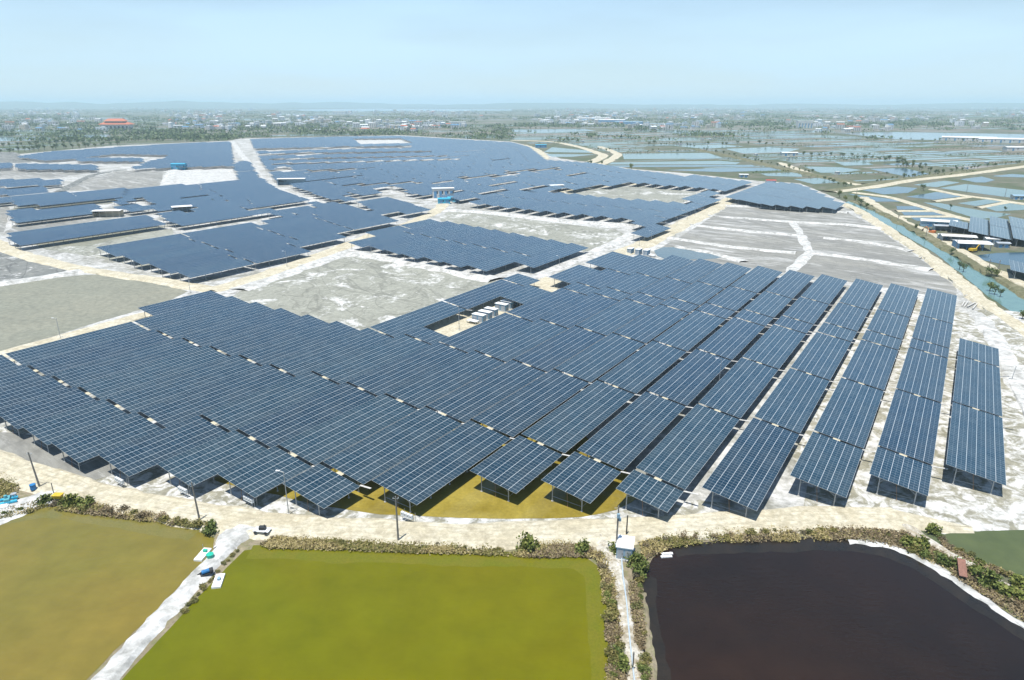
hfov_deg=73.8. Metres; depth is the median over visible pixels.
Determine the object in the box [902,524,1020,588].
path
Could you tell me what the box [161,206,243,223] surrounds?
solar table
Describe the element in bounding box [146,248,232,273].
solar table
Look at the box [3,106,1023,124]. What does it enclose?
town
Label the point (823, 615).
pond
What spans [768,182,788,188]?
solar table
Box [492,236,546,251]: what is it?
solar table
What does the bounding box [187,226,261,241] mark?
solar table
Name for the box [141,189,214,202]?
solar table
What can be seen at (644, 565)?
bush
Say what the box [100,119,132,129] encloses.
temple
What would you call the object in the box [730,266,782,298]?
solar table
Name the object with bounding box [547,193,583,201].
solar table
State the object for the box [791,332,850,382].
solar table
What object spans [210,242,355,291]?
road
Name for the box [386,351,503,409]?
solar table
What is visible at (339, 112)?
building
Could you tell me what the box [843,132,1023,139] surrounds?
pond
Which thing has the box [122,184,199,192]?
solar table
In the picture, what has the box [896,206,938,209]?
pond
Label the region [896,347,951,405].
solar table
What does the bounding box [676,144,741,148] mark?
pond
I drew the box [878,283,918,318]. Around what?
solar table
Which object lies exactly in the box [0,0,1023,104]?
sky
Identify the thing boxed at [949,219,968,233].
solar table
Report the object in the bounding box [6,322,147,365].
solar table
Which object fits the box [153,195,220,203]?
solar table
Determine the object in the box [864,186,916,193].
pond
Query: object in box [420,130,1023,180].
ponds
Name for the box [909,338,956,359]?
solar table
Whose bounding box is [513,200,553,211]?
solar table
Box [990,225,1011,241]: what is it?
solar table
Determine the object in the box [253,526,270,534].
cart
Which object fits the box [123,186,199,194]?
solar table
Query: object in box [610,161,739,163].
pond
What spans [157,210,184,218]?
solar table
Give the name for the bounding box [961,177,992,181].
pond
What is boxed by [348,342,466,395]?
solar table
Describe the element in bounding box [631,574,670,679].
shallows
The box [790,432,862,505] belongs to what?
solar table
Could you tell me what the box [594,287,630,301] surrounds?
solar table
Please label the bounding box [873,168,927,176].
pond
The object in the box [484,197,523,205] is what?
solar table
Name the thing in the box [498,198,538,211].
solar table
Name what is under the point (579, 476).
solar table
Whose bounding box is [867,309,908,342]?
solar table
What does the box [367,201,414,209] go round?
solar table
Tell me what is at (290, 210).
solar table
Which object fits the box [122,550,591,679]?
pond
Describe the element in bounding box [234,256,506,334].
ground
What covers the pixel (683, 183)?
solar table
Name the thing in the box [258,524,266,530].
engine
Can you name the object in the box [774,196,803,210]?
solar table
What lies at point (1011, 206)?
pond
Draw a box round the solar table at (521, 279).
[504,273,539,286]
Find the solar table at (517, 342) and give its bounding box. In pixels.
[475,319,566,362]
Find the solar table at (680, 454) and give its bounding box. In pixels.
[636,404,738,494]
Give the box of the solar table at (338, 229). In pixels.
[289,226,351,239]
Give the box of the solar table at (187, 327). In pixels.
[157,302,273,338]
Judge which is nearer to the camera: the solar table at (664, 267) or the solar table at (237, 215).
the solar table at (664, 267)
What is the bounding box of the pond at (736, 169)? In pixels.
[678,167,778,171]
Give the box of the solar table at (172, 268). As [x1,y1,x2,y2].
[157,254,235,277]
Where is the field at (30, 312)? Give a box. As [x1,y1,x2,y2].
[0,274,187,350]
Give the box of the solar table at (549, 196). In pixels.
[532,192,568,200]
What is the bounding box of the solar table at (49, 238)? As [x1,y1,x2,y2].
[12,220,165,249]
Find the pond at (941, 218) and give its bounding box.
[911,217,961,220]
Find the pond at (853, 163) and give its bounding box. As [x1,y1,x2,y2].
[836,162,872,165]
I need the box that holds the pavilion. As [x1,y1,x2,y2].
[171,205,191,211]
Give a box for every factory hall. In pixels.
[577,118,610,119]
[598,119,625,121]
[615,121,642,123]
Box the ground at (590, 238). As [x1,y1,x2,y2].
[439,212,623,251]
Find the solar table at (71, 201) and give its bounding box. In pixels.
[35,194,123,207]
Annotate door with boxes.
[617,549,622,558]
[625,550,630,559]
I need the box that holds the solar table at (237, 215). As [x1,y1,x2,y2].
[174,208,274,226]
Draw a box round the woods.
[0,107,1023,176]
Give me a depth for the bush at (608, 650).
97.60 m
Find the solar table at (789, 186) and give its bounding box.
[780,183,801,189]
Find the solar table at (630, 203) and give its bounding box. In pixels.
[612,199,648,208]
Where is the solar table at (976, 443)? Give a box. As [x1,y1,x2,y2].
[946,402,1005,493]
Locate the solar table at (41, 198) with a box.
[12,195,73,204]
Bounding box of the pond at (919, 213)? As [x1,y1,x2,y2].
[902,212,942,214]
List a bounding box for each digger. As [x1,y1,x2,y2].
[921,226,935,232]
[968,244,981,252]
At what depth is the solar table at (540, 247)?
358.12 m
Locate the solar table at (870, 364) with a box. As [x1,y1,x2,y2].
[842,340,897,392]
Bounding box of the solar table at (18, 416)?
[0,387,95,436]
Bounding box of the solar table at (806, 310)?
[783,297,827,325]
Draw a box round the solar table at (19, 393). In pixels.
[0,375,67,409]
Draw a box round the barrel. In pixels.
[29,483,35,490]
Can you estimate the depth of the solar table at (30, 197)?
554.19 m
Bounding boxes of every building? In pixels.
[92,209,123,217]
[332,111,346,113]
[449,122,465,125]
[796,121,813,127]
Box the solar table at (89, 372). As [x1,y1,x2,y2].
[52,337,198,387]
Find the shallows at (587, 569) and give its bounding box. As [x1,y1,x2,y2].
[246,545,617,679]
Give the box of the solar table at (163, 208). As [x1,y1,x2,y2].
[151,199,224,214]
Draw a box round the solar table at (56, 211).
[11,206,102,220]
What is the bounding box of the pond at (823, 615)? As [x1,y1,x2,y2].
[645,547,1023,679]
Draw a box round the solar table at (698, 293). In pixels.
[671,281,722,310]
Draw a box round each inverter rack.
[114,474,127,485]
[177,484,191,496]
[243,493,257,506]
[401,508,415,521]
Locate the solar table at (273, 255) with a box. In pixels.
[243,246,310,268]
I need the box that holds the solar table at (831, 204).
[821,200,844,212]
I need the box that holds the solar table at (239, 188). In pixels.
[212,184,275,191]
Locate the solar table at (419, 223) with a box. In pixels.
[401,219,438,228]
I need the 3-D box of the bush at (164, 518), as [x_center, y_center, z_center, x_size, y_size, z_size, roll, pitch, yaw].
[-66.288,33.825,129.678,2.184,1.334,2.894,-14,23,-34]
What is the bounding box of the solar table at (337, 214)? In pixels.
[313,209,366,219]
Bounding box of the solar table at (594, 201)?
[577,196,611,205]
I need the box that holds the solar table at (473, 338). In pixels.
[440,313,530,352]
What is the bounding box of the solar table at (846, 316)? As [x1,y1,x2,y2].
[824,302,868,332]
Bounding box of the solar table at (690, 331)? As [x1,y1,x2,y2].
[654,310,725,357]
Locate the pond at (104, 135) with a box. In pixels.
[59,134,109,136]
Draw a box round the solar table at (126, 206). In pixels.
[114,204,140,211]
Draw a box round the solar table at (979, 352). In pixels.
[958,338,1009,368]
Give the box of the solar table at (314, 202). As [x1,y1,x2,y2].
[306,201,321,204]
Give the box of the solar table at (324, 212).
[312,206,359,215]
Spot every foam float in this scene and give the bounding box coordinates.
[0,503,8,508]
[660,554,671,557]
[661,552,672,554]
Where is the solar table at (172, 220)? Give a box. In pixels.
[164,208,248,227]
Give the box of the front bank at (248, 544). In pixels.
[0,488,1023,679]
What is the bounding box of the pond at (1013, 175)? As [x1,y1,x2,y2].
[997,174,1023,176]
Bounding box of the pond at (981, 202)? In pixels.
[960,199,1001,205]
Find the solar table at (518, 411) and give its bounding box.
[472,369,588,444]
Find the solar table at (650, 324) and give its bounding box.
[614,304,688,349]
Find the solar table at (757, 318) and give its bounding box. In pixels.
[734,309,772,327]
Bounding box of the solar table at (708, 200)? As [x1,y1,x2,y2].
[694,197,719,208]
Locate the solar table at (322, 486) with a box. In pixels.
[282,464,359,515]
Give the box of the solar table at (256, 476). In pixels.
[217,446,310,505]
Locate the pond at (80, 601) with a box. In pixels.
[0,518,213,679]
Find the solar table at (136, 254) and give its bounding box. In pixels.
[120,241,206,262]
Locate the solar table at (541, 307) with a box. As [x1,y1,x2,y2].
[508,288,585,320]
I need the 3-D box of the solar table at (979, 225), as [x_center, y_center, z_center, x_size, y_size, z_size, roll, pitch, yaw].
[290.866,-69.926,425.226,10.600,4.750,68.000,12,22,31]
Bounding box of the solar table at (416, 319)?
[371,301,465,336]
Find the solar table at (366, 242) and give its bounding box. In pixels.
[348,231,412,249]
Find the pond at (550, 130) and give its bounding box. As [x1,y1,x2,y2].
[512,129,593,132]
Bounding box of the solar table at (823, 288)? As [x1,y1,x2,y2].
[801,274,846,305]
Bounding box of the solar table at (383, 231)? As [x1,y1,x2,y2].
[365,225,408,235]
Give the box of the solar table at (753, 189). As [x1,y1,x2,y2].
[743,186,763,192]
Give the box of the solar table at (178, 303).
[139,290,225,317]
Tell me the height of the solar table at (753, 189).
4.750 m
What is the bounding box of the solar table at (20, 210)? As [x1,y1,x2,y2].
[7,208,35,215]
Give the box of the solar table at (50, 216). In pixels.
[10,209,100,226]
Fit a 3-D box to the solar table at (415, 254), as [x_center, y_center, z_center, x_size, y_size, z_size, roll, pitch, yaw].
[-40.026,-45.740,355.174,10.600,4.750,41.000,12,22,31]
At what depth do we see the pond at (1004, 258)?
353.18 m
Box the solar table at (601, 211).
[583,206,622,220]
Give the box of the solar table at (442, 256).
[424,244,486,263]
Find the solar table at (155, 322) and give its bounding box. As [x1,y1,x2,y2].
[135,296,248,330]
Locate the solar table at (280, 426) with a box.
[238,382,374,448]
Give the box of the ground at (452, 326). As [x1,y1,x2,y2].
[428,277,560,336]
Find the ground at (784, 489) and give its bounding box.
[0,135,980,511]
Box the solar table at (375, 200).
[358,197,392,205]
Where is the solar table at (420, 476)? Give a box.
[372,420,510,512]
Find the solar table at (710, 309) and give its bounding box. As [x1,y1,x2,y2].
[696,303,734,324]
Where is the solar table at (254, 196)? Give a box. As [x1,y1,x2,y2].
[226,191,291,200]
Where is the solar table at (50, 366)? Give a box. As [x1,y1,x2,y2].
[28,330,170,376]
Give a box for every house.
[1,124,11,128]
[5,122,15,126]
[19,124,28,128]
[47,121,55,125]
[95,126,107,131]
[168,122,174,127]
[205,125,213,130]
[225,125,231,130]
[369,122,376,127]
[414,121,421,125]
[450,124,458,128]
[649,126,656,130]
[665,124,673,128]
[691,121,698,125]
[715,122,720,127]
[835,124,844,128]
[841,128,850,131]
[852,126,860,130]
[885,124,893,129]
[954,121,964,125]
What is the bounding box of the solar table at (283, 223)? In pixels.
[256,217,318,229]
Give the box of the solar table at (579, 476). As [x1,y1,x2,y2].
[542,452,620,511]
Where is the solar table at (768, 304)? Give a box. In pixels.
[744,291,791,318]
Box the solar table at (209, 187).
[200,181,266,189]
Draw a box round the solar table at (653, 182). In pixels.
[643,178,667,185]
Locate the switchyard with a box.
[432,187,453,197]
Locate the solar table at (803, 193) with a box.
[791,189,817,197]
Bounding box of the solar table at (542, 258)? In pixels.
[515,243,587,269]
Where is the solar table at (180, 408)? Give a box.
[139,364,292,427]
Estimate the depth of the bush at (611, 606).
106.41 m
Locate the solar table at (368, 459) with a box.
[323,407,461,491]
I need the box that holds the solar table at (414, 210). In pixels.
[397,206,430,214]
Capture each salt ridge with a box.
[667,237,796,253]
[674,245,747,261]
[690,224,799,235]
[708,215,880,229]
[725,205,846,212]
[812,252,933,270]
[823,237,910,251]
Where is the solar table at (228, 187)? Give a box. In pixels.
[210,183,270,189]
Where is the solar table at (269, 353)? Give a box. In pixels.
[239,321,359,365]
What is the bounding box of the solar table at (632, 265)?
[609,254,659,274]
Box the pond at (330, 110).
[284,109,511,111]
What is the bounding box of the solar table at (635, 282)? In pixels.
[607,272,659,293]
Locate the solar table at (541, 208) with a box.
[528,201,568,211]
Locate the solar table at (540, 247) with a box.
[514,239,565,255]
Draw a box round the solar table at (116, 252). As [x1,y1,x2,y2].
[105,238,193,261]
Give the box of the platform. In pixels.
[467,319,478,324]
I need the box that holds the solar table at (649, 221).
[632,215,666,227]
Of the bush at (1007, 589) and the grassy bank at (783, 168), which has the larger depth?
the grassy bank at (783, 168)
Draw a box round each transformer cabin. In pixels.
[472,312,486,322]
[478,309,492,319]
[484,306,498,316]
[494,302,509,311]
[500,299,514,309]
[627,247,633,252]
[634,248,642,254]
[643,249,650,255]
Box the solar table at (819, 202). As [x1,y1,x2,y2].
[804,196,833,210]
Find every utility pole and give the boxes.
[27,452,45,486]
[191,482,204,519]
[393,496,400,539]
[615,506,620,549]
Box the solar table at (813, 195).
[803,192,824,199]
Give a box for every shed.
[170,163,187,169]
[535,144,546,147]
[780,152,797,155]
[1002,146,1023,150]
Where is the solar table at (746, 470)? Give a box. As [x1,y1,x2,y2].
[702,418,798,516]
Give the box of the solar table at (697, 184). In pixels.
[686,181,711,189]
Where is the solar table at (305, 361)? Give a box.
[270,328,391,376]
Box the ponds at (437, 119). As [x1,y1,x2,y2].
[0,109,1022,149]
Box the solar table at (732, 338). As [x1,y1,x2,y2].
[698,317,763,361]
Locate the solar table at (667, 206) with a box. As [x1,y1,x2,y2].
[650,201,685,211]
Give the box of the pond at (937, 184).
[915,181,958,186]
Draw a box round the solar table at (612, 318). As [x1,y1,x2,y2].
[577,299,652,335]
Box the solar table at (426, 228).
[403,221,457,233]
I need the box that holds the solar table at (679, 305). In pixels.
[660,297,697,318]
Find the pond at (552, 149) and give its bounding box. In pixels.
[545,147,591,152]
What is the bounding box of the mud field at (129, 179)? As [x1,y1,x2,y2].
[69,171,163,189]
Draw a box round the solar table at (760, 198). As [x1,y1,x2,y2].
[748,194,772,207]
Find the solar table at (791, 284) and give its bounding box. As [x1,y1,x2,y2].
[765,270,814,299]
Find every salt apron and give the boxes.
[0,426,749,523]
[790,298,1023,533]
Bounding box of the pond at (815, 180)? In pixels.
[795,178,837,183]
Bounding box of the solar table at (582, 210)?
[564,204,604,218]
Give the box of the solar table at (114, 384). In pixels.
[78,346,227,399]
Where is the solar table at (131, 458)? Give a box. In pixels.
[98,415,226,483]
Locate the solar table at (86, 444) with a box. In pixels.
[51,412,161,470]
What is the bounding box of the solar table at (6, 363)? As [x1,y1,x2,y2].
[0,355,17,370]
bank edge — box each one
[641,592,656,679]
[848,539,1023,627]
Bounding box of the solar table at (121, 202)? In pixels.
[112,200,129,205]
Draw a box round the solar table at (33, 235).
[6,218,154,245]
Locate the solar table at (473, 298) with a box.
[443,279,523,310]
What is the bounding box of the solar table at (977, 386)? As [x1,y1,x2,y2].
[953,356,1015,419]
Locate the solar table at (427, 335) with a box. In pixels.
[405,327,447,343]
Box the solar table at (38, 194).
[9,191,71,202]
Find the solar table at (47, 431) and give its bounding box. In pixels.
[22,399,127,452]
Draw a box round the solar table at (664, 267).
[637,255,692,278]
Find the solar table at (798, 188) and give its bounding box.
[788,185,809,191]
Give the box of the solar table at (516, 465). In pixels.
[470,435,561,501]
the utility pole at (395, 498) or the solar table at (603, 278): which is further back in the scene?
the solar table at (603, 278)
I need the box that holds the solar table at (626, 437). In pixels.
[577,392,684,473]
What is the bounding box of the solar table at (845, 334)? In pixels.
[818,322,858,343]
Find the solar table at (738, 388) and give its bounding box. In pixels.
[698,358,777,421]
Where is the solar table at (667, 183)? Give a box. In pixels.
[656,179,682,188]
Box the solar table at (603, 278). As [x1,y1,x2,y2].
[577,269,628,293]
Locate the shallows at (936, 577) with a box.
[671,537,1023,639]
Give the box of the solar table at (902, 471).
[869,447,931,504]
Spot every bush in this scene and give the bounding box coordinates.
[32,493,52,504]
[56,493,84,508]
[77,494,94,507]
[77,503,89,512]
[91,504,103,509]
[103,506,113,514]
[116,504,129,510]
[138,510,154,521]
[154,510,165,522]
[157,514,169,522]
[174,518,188,524]
[180,608,189,613]
[184,521,192,527]
[190,518,207,527]
[190,595,198,602]
[199,582,206,590]
[201,518,219,536]
[515,530,540,551]
[574,537,590,556]
[597,563,608,568]
[600,581,613,589]
[600,608,619,621]
[603,591,611,597]
[604,646,618,657]
[606,541,616,554]
[606,598,617,606]
[606,603,618,614]
[608,636,616,644]
[608,655,619,664]
[609,671,618,676]
[610,640,625,649]
[613,644,624,655]
[613,652,631,672]
[623,551,645,568]
[630,600,642,609]
[632,560,649,577]
[634,576,644,582]
[634,637,644,644]
[635,662,651,673]
[638,652,650,660]
[639,656,651,664]
[639,660,649,666]
[640,673,650,679]
[680,530,689,537]
[744,528,756,535]
[760,528,770,533]
[805,528,814,533]
[827,527,837,531]
[898,534,914,546]
[908,543,925,551]
[911,533,930,548]
[917,546,931,560]
[924,523,942,534]
[935,553,953,567]
[949,555,963,568]
[952,546,964,551]
[964,551,975,556]
[966,560,985,574]
[972,566,1005,588]
[975,558,986,566]
[998,584,1023,602]
[999,568,1010,576]
[1002,596,1023,608]
[1008,573,1023,589]
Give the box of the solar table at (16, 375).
[0,365,41,388]
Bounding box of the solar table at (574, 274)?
[549,265,599,289]
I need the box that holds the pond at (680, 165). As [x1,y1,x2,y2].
[610,165,753,166]
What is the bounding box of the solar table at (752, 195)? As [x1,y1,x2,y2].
[736,192,761,204]
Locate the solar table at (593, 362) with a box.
[554,333,644,389]
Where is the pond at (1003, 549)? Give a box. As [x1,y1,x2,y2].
[943,530,1023,575]
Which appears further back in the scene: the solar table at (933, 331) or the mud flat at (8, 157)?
the mud flat at (8, 157)
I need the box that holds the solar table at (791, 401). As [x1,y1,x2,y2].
[755,368,828,436]
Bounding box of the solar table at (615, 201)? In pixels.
[594,198,629,206]
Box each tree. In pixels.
[985,266,995,273]
[989,283,999,293]
[993,269,1001,275]
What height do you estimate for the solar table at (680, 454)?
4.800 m
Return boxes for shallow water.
[214,414,635,518]
[654,247,719,258]
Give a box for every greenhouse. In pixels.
[941,136,996,140]
[977,137,1023,142]
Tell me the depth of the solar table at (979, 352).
207.04 m
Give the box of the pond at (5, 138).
[0,137,49,140]
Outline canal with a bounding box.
[845,201,1023,311]
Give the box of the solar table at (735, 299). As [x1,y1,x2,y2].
[707,286,756,312]
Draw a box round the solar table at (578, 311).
[540,293,618,327]
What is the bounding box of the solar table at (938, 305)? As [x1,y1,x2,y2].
[919,288,956,324]
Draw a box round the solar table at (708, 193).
[697,190,718,196]
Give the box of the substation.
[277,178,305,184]
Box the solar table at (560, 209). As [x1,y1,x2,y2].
[545,203,585,217]
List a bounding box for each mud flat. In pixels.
[0,152,29,162]
[0,171,97,177]
[0,206,9,231]
[0,432,119,479]
[1,185,54,187]
[5,215,96,232]
[11,199,115,209]
[31,228,173,267]
[34,226,166,245]
[654,206,956,294]
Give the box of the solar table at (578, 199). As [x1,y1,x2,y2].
[562,195,597,203]
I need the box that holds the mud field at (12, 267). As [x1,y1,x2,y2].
[0,252,64,280]
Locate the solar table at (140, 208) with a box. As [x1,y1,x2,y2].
[123,198,211,213]
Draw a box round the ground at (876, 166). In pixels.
[0,108,1023,604]
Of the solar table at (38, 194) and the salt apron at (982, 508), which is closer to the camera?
the salt apron at (982, 508)
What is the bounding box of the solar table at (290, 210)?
[267,206,312,217]
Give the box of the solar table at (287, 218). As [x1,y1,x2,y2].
[262,213,315,224]
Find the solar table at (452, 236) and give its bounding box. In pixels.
[436,226,489,240]
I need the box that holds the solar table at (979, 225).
[969,216,989,236]
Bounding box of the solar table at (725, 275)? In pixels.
[698,262,751,293]
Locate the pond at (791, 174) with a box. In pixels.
[763,172,801,176]
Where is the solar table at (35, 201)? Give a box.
[13,192,124,208]
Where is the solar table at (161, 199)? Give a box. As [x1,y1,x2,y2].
[146,197,180,203]
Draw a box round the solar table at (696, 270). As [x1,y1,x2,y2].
[667,258,722,282]
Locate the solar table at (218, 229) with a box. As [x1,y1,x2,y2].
[182,222,259,240]
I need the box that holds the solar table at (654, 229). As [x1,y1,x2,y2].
[631,224,670,240]
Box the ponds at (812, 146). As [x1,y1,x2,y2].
[538,129,1012,164]
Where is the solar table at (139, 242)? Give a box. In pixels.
[97,234,188,257]
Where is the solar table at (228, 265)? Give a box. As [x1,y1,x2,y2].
[176,258,253,282]
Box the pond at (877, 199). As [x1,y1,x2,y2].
[851,194,899,201]
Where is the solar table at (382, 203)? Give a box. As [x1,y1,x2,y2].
[362,199,402,207]
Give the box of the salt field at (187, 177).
[173,169,238,184]
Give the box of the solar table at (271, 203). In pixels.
[239,197,308,209]
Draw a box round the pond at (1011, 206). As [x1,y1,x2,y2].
[985,203,1023,210]
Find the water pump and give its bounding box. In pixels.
[197,567,213,576]
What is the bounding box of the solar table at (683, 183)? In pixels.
[670,180,696,188]
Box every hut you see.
[437,197,450,203]
[615,534,634,561]
[738,174,748,177]
[983,237,1001,243]
[994,242,1011,247]
[1010,194,1023,199]
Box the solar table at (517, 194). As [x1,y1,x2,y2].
[501,190,536,197]
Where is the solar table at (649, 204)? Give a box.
[632,200,665,209]
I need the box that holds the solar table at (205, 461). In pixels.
[157,430,266,494]
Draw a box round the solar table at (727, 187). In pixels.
[714,184,738,193]
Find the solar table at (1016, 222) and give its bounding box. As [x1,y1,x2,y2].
[1009,216,1023,228]
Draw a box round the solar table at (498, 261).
[468,251,529,274]
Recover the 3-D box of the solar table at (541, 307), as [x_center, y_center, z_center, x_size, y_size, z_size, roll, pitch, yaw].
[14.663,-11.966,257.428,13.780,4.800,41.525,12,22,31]
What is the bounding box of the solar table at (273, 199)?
[247,195,301,203]
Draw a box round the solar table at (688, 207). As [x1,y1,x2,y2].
[675,202,705,212]
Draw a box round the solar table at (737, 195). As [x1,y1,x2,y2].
[726,191,749,200]
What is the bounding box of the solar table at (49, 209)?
[5,204,100,220]
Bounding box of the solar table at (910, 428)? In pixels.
[878,389,947,469]
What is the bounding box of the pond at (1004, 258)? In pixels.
[977,252,1023,264]
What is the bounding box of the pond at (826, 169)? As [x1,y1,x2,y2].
[804,166,857,172]
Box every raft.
[194,544,211,561]
[211,573,224,588]
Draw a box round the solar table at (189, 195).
[143,191,213,203]
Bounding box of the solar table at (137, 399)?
[107,355,259,412]
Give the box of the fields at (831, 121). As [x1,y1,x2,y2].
[0,109,1023,177]
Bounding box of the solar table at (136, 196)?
[120,188,200,198]
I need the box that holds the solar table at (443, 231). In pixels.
[420,224,472,238]
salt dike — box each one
[0,269,83,285]
[91,529,246,679]
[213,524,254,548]
[230,252,344,290]
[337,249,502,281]
[443,209,638,225]
[976,309,1023,370]
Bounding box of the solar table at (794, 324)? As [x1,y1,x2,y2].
[774,316,812,334]
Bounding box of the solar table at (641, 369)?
[599,341,685,400]
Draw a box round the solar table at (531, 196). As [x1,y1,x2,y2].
[517,191,552,198]
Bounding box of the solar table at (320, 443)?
[278,394,416,467]
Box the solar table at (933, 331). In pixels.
[912,315,957,349]
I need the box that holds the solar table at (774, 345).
[743,324,805,370]
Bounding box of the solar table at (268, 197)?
[247,193,296,200]
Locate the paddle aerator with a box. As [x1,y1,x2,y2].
[0,495,17,504]
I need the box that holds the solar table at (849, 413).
[814,378,883,452]
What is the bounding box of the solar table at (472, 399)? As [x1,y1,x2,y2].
[427,360,544,423]
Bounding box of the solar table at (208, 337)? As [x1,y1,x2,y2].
[182,308,300,346]
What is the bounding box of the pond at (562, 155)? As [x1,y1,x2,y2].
[547,154,594,156]
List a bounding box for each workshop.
[920,218,957,226]
[932,224,957,230]
[939,233,977,240]
[952,240,993,249]
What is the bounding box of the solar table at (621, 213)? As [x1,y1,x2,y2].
[601,207,642,221]
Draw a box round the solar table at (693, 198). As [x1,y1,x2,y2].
[682,194,706,202]
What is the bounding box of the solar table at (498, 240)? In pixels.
[473,232,526,247]
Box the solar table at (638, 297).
[627,292,663,310]
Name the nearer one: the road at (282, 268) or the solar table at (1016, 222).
the road at (282, 268)
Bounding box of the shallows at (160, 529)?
[4,506,199,539]
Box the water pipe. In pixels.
[621,558,634,679]
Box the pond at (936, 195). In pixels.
[908,192,959,199]
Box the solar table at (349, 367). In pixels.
[312,334,428,384]
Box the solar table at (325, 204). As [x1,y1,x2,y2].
[311,202,339,207]
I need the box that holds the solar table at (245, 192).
[219,188,279,195]
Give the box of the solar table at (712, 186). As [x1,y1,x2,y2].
[701,183,723,190]
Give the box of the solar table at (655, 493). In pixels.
[616,470,682,518]
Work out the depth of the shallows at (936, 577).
120.95 m
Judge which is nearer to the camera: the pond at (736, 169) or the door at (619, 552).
the door at (619, 552)
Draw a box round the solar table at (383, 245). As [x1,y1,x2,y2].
[368,234,430,253]
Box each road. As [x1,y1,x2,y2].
[0,240,214,291]
[0,312,151,356]
[0,450,906,551]
[0,491,58,524]
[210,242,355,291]
[231,142,339,202]
[348,202,451,241]
[513,140,607,166]
[559,183,645,192]
[597,146,621,164]
[604,197,736,255]
[827,166,1023,192]
[843,203,1023,336]
[877,507,973,533]
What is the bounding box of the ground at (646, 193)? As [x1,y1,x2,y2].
[562,186,696,202]
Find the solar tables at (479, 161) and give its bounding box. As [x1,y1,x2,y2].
[0,136,751,204]
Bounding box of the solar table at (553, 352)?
[514,326,605,372]
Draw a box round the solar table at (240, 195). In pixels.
[211,190,285,199]
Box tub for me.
[206,552,213,558]
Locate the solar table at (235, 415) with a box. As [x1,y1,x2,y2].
[202,371,336,431]
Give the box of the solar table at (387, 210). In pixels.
[370,204,418,214]
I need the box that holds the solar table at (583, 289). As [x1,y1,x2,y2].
[563,282,599,294]
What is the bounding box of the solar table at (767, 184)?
[757,181,775,187]
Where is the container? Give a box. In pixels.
[51,492,63,498]
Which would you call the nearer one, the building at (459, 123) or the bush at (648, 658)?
the bush at (648, 658)
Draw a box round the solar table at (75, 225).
[7,215,154,240]
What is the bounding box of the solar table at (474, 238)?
[453,229,508,244]
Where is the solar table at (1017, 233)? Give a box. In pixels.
[1011,226,1023,246]
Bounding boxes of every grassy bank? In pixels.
[692,149,863,183]
[820,163,1023,192]
[849,200,1023,298]
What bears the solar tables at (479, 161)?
on the ground at (876, 166)
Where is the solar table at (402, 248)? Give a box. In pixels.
[384,237,446,256]
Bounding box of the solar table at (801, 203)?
[789,198,811,211]
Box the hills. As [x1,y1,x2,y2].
[0,101,1023,108]
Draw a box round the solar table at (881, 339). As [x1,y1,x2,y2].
[862,330,906,351]
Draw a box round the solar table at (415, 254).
[401,240,464,260]
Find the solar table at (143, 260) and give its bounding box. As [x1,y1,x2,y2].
[131,245,216,269]
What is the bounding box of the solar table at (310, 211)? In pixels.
[292,204,349,214]
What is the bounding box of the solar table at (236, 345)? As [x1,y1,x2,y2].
[210,314,328,355]
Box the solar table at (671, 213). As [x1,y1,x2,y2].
[655,208,686,218]
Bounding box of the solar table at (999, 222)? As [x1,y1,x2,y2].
[990,216,1009,228]
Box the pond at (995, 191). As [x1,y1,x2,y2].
[942,184,1023,196]
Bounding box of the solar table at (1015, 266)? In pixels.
[1009,260,1023,277]
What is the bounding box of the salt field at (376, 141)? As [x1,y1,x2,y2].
[354,138,411,143]
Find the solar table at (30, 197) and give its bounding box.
[9,193,74,202]
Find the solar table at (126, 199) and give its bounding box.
[115,197,135,205]
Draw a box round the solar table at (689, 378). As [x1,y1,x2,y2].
[647,349,730,413]
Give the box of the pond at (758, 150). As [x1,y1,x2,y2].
[727,147,797,153]
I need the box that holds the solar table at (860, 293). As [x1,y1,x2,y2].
[839,278,882,311]
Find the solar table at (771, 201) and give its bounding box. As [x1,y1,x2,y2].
[759,196,783,205]
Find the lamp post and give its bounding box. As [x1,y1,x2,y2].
[275,470,290,513]
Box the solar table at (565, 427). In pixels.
[522,380,633,460]
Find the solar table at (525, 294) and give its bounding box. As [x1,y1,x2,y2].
[501,285,550,305]
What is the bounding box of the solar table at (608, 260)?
[586,251,631,268]
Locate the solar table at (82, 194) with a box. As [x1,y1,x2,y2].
[73,189,129,195]
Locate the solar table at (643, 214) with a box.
[621,209,661,222]
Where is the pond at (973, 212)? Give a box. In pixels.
[924,202,1009,218]
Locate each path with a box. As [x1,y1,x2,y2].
[53,169,125,191]
[160,169,180,185]
[524,145,549,158]
[528,232,635,278]
[596,534,642,679]
[772,252,812,281]
[778,162,860,184]
[789,221,813,251]
[852,192,969,220]
[859,197,1023,287]
[894,210,939,211]
[900,216,953,217]
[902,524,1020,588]
[928,189,1023,204]
[933,196,971,201]
[955,307,1023,415]
[979,201,1009,207]
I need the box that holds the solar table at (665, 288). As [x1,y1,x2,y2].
[638,277,690,300]
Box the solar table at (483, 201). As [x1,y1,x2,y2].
[469,196,506,205]
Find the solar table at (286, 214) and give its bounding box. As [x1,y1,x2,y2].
[277,212,295,216]
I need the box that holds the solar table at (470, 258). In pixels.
[443,248,505,268]
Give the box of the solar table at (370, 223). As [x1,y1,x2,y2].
[342,217,398,232]
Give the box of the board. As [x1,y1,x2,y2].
[957,558,967,577]
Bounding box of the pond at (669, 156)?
[623,153,720,158]
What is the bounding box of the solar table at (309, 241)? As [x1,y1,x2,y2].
[286,233,345,246]

